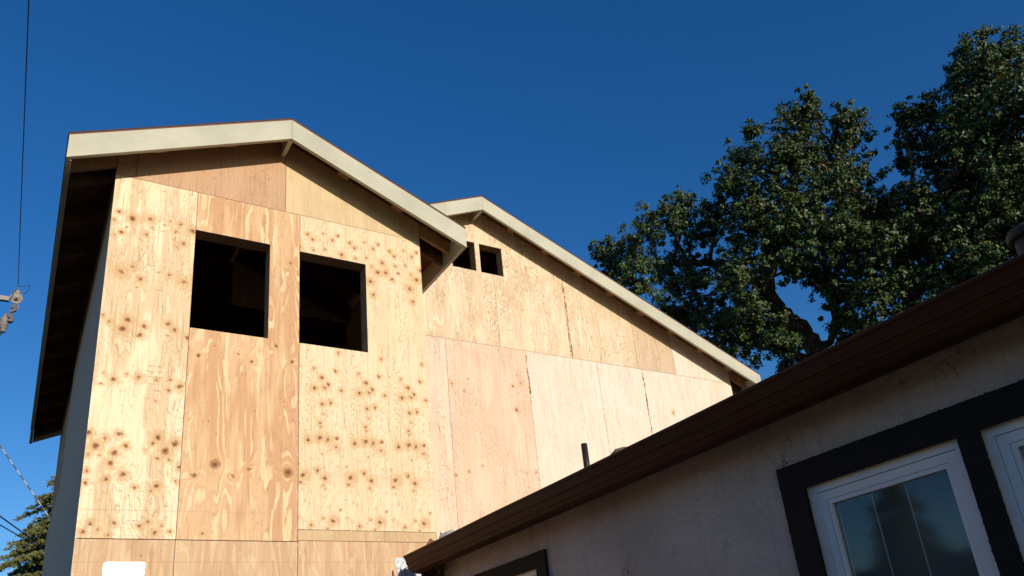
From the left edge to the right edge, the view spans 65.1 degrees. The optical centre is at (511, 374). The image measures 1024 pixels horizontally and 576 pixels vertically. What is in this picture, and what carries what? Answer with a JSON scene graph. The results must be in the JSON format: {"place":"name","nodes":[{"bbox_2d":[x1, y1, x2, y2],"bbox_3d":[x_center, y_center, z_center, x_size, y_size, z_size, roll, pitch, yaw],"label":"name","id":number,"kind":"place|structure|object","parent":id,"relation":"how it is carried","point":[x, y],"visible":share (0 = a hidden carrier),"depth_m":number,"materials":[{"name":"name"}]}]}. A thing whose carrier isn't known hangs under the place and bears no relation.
{"place":"outdoors","nodes":[
{"label":"outdoors","id":0,"kind":"place"},
{"bbox_2d":[0,0,1023,575],"label":"sky","id":1,"kind":"structure","parent":0,"point":[564,115],"materials":[{"name":"blue"}]},
{"bbox_3d":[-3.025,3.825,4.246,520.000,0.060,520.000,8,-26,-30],"label":"ground","id":2,"kind":"structure","parent":0,"visible":0},
{"bbox_2d":[0,285,29,332],"bbox_3d":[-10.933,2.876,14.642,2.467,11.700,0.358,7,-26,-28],"label":"utility pole","id":3,"kind":"object","parent":2,"relation":"on","point":[15,297],"visible":1,"depth_m":16.80,"materials":[{"name":"metal"}]},
{"bbox_2d":[18,0,29,283],"bbox_3d":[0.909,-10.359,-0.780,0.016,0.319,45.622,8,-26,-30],"label":"overhead wire","id":4,"kind":"object","parent":3,"relation":"attached to","point":[23,132],"visible":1,"depth_m":12.62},
{"bbox_2d":[0,445,49,518],"bbox_3d":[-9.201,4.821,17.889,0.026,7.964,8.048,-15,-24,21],"label":"guy cable","id":5,"kind":"object","parent":3,"relation":"attached to","point":[24,481],"visible":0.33,"depth_m":16.88,"materials":[{"name":"grey metal"}]},
{"bbox_2d":[0,475,54,575],"bbox_3d":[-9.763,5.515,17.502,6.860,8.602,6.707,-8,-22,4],"label":"conifer tree","id":6,"kind":"object","parent":2,"relation":"on","point":[30,556],"visible":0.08,"depth_m":17.50,"materials":[{"name":"green plant"}]},
{"bbox_2d":[29,118,760,575],"bbox_3d":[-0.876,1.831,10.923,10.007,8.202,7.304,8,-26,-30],"label":"plywood house","id":7,"kind":"structure","parent":2,"relation":"on","point":[287,346],"depth_m":7.30,"materials":[{"name":"beige wood"}]},
{"bbox_2d":[0,516,44,548],"bbox_3d":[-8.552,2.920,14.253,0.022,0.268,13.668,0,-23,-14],"label":"service cable","id":8,"kind":"object","parent":7,"relation":"attached to","point":[22,532],"visible":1,"depth_m":13.79,"materials":[{"name":"rubber"}]},
{"bbox_2d":[0,525,44,550],"bbox_3d":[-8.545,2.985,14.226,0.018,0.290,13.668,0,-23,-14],"label":"service cable","id":9,"kind":"object","parent":7,"relation":"attached to","point":[21,537],"visible":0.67,"depth_m":13.78,"materials":[{"name":"rubber"}]},
{"bbox_2d":[102,561,145,575],"bbox_3d":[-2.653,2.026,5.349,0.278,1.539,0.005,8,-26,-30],"label":"white sheet","id":10,"kind":"object","parent":7,"relation":"attached to","point":[110,568],"visible":1,"depth_m":5.62,"materials":[{"name":"white paper"}]},
{"bbox_2d":[395,558,420,575],"bbox_3d":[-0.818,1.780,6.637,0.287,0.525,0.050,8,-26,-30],"label":"strap plate","id":11,"kind":"object","parent":7,"relation":"attached to","point":[402,567],"visible":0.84,"depth_m":6.67,"materials":[{"name":"metal"}]},
{"bbox_2d":[403,222,1023,575],"bbox_3d":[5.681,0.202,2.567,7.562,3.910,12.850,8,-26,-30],"label":"stucco house","id":12,"kind":"structure","parent":2,"relation":"on","point":[892,446],"depth_m":3.10,"materials":[{"name":"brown paint"}]},
{"bbox_2d":[429,564,450,575],"bbox_3d":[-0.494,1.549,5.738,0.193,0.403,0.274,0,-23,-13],"label":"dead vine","id":13,"kind":"object","parent":12,"relation":"hanging from","point":[438,570],"visible":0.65,"depth_m":5.77,"materials":[{"name":"brown plant"}]},
{"bbox_2d":[518,569,536,575],"bbox_3d":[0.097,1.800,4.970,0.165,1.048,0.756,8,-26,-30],"label":"window","id":14,"kind":"structure","parent":12,"relation":"in","point":[531,573],"depth_m":4.92,"materials":[{"name":"white plastic"}]},
{"bbox_2d":[809,439,999,575],"bbox_3d":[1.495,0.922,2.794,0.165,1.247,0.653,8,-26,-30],"label":"window","id":15,"kind":"structure","parent":12,"relation":"in","point":[918,513],"depth_m":2.89,"materials":[{"name":"white plastic"}]},
{"bbox_2d":[982,417,1023,553],"bbox_3d":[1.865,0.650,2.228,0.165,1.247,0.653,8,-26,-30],"label":"window","id":16,"kind":"structure","parent":12,"relation":"in","point":[1005,442],"depth_m":2.59,"materials":[{"name":"white plastic"}]},
{"bbox_2d":[588,24,1023,373],"bbox_3d":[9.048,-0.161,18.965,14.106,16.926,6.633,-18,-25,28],"label":"oak tree","id":17,"kind":"object","parent":2,"relation":"on","point":[925,232],"visible":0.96,"depth_m":19.50,"materials":[{"name":"green plant"}]}
]}

